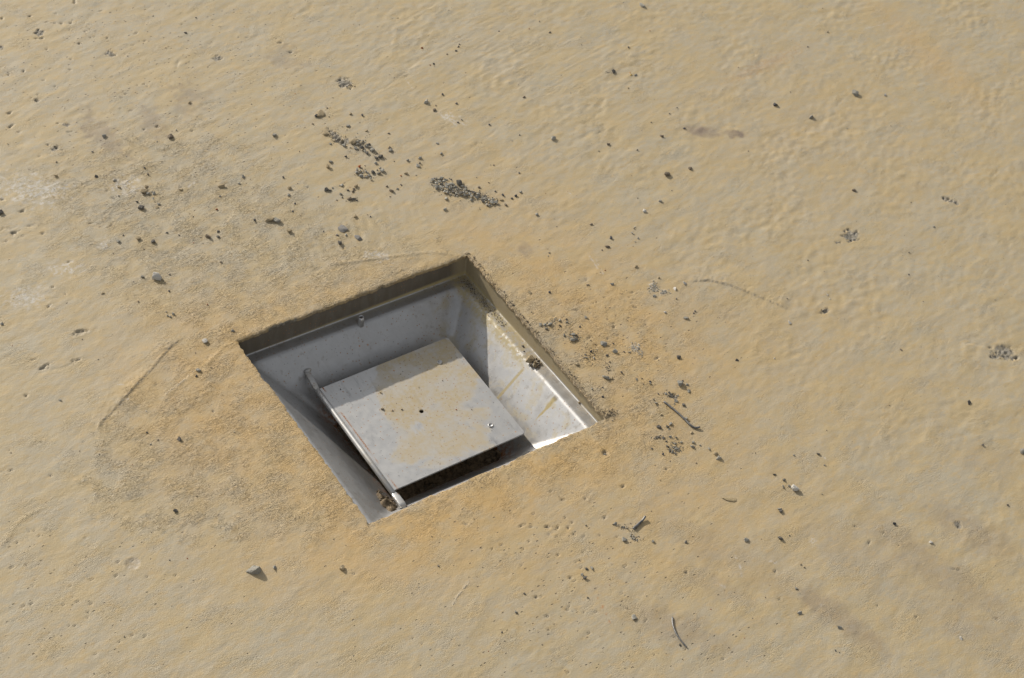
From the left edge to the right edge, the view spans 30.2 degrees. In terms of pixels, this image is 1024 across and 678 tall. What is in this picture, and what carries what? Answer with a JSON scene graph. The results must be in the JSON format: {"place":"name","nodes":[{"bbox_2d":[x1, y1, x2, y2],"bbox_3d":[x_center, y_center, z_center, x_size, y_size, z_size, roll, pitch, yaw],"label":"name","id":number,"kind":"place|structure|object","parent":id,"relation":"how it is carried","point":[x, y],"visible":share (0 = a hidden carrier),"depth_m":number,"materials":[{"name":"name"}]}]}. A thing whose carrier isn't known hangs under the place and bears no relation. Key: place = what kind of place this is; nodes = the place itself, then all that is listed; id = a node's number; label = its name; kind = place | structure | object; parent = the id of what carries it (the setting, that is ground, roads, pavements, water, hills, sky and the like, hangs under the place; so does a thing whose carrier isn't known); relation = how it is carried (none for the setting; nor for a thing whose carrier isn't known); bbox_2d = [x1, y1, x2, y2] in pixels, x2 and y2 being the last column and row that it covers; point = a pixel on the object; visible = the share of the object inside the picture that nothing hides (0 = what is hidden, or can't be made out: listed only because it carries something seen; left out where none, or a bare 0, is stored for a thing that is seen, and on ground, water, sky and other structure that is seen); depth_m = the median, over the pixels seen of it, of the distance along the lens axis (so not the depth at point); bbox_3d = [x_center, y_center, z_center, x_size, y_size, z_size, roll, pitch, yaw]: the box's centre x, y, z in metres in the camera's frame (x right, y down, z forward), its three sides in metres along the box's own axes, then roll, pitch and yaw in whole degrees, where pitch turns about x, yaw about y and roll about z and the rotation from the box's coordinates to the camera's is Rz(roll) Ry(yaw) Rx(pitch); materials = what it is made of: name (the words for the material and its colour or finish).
{"place":"outdoors","nodes":[
{"label":"outdoors","id":0,"kind":"place"},
{"bbox_2d":[0,0,1023,677],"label":"ground","id":1,"kind":"structure","parent":0,"point":[750,214],"depth_m":2.22,"materials":[{"name":"sand"},{"name":"beige sand"}]},
{"bbox_2d":[152,272,161,280],"bbox_3d":[-0.414,-0.074,2.219,0.012,0.008,0.009,12,56,0],"label":"stone","id":2,"kind":"object","parent":1,"relation":"on","point":[156,276],"visible":1,"depth_m":2.22,"materials":[{"name":"beige stone"}]},
{"bbox_2d":[246,566,261,573],"bbox_3d":[-0.264,0.235,1.942,0.016,0.007,0.010,10,46,3],"label":"stone","id":3,"kind":"object","parent":1,"relation":"on","point":[254,570],"visible":1,"depth_m":1.94,"materials":[{"name":"beige stone"}]},
{"bbox_2d":[265,216,273,221],"bbox_3d":[-0.293,-0.145,2.302,0.009,0.005,0.012,24,49,16],"label":"stone","id":4,"kind":"object","parent":1,"relation":"on","point":[269,218],"visible":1,"depth_m":2.30,"materials":[{"name":"beige stone"}]},
{"bbox_2d":[315,109,324,116],"bbox_3d":[-0.248,-0.290,2.446,0.012,0.004,0.014,-23,62,-29],"label":"stone","id":5,"kind":"object","parent":1,"relation":"on","point":[320,113],"visible":1,"depth_m":2.44,"materials":[{"name":"beige stone"}]},
{"bbox_2d":[338,225,347,231],"bbox_3d":[-0.205,-0.134,2.303,0.011,0.003,0.014,-28,56,-20],"label":"concrete fragment","id":6,"kind":"object","parent":1,"relation":"on","point":[342,228],"visible":1,"depth_m":2.30,"materials":[{"name":"grey concrete"}]},
{"bbox_2d":[239,257,603,523],"bbox_3d":[-0.106,0.092,2.186,0.312,0.119,0.313,-22,53,-25],"label":"floor box","id":7,"kind":"object","parent":1,"relation":"in","point":[424,335],"visible":0.78,"depth_m":2.20,"materials":[{"name":"silver metal"}]},
{"bbox_2d":[337,411,499,511],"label":"soil","id":8,"kind":"structure","parent":7,"relation":"in","point":[469,465],"depth_m":2.19,"materials":[{"name":"brown soil"}]},
{"bbox_2d":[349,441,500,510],"bbox_3d":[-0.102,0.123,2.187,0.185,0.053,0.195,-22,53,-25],"label":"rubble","id":9,"kind":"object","parent":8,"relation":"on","point":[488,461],"visible":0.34,"depth_m":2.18,"materials":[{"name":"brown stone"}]},
{"bbox_2d":[525,355,541,368],"bbox_3d":[0.025,0.026,2.216,0.016,0.009,0.023,-22,53,-25],"label":"mortar clod","id":10,"kind":"object","parent":7,"relation":"on","point":[531,361],"visible":1,"depth_m":2.21,"materials":[{"name":"beige concrete"}]},
{"bbox_2d":[10,2,1023,673],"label":"grit","id":11,"kind":"object","parent":1,"relation":"on","point":[546,322],"visible":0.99,"depth_m":2.26,"materials":[{"name":"stone"}]},
{"bbox_2d":[633,516,645,528],"bbox_3d":[0.136,0.196,2.025,0.021,0.004,0.008,-22,53,-25],"label":"wire offcut","id":12,"kind":"object","parent":1,"relation":"on","point":[639,522],"visible":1,"depth_m":2.02,"materials":[{"name":"grey metal"}]},
{"bbox_2d":[672,617,686,647],"bbox_3d":[0.170,0.298,1.933,0.011,0.002,0.038,-22,53,-25],"label":"wire offcut","id":13,"kind":"object","parent":1,"relation":"on","point":[679,638],"visible":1,"depth_m":1.93,"materials":[{"name":"silver metal"}]},
{"bbox_2d":[664,401,699,428],"bbox_3d":[0.190,0.086,2.136,0.054,0.003,0.007,37,53,26],"label":"wire offcut","id":14,"kind":"object","parent":1,"relation":"on","point":[679,414],"visible":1,"depth_m":2.13,"materials":[{"name":"grey metal"}]},
{"bbox_2d":[722,497,736,501],"bbox_3d":[0.236,0.174,2.060,0.019,0.002,0.006,7,40,-5],"label":"mortar flake","id":15,"kind":"object","parent":1,"relation":"on","point":[731,499],"visible":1,"depth_m":2.06,"materials":[{"name":"beige concrete"}]},
{"bbox_2d":[791,484,799,490],"bbox_3d":[0.309,0.163,2.075,0.007,0.006,0.009,-30,50,-31],"label":"stone","id":16,"kind":"object","parent":1,"relation":"on","point":[794,487],"visible":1,"depth_m":2.07,"materials":[{"name":"white stone"}]},
{"bbox_2d":[852,90,858,95],"bbox_3d":[0.464,-0.332,2.565,0.009,0.006,0.009,10,46,3],"label":"stone","id":17,"kind":"object","parent":1,"relation":"on","point":[855,92],"visible":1,"depth_m":2.56,"materials":[{"name":"grey stone"}]}
]}

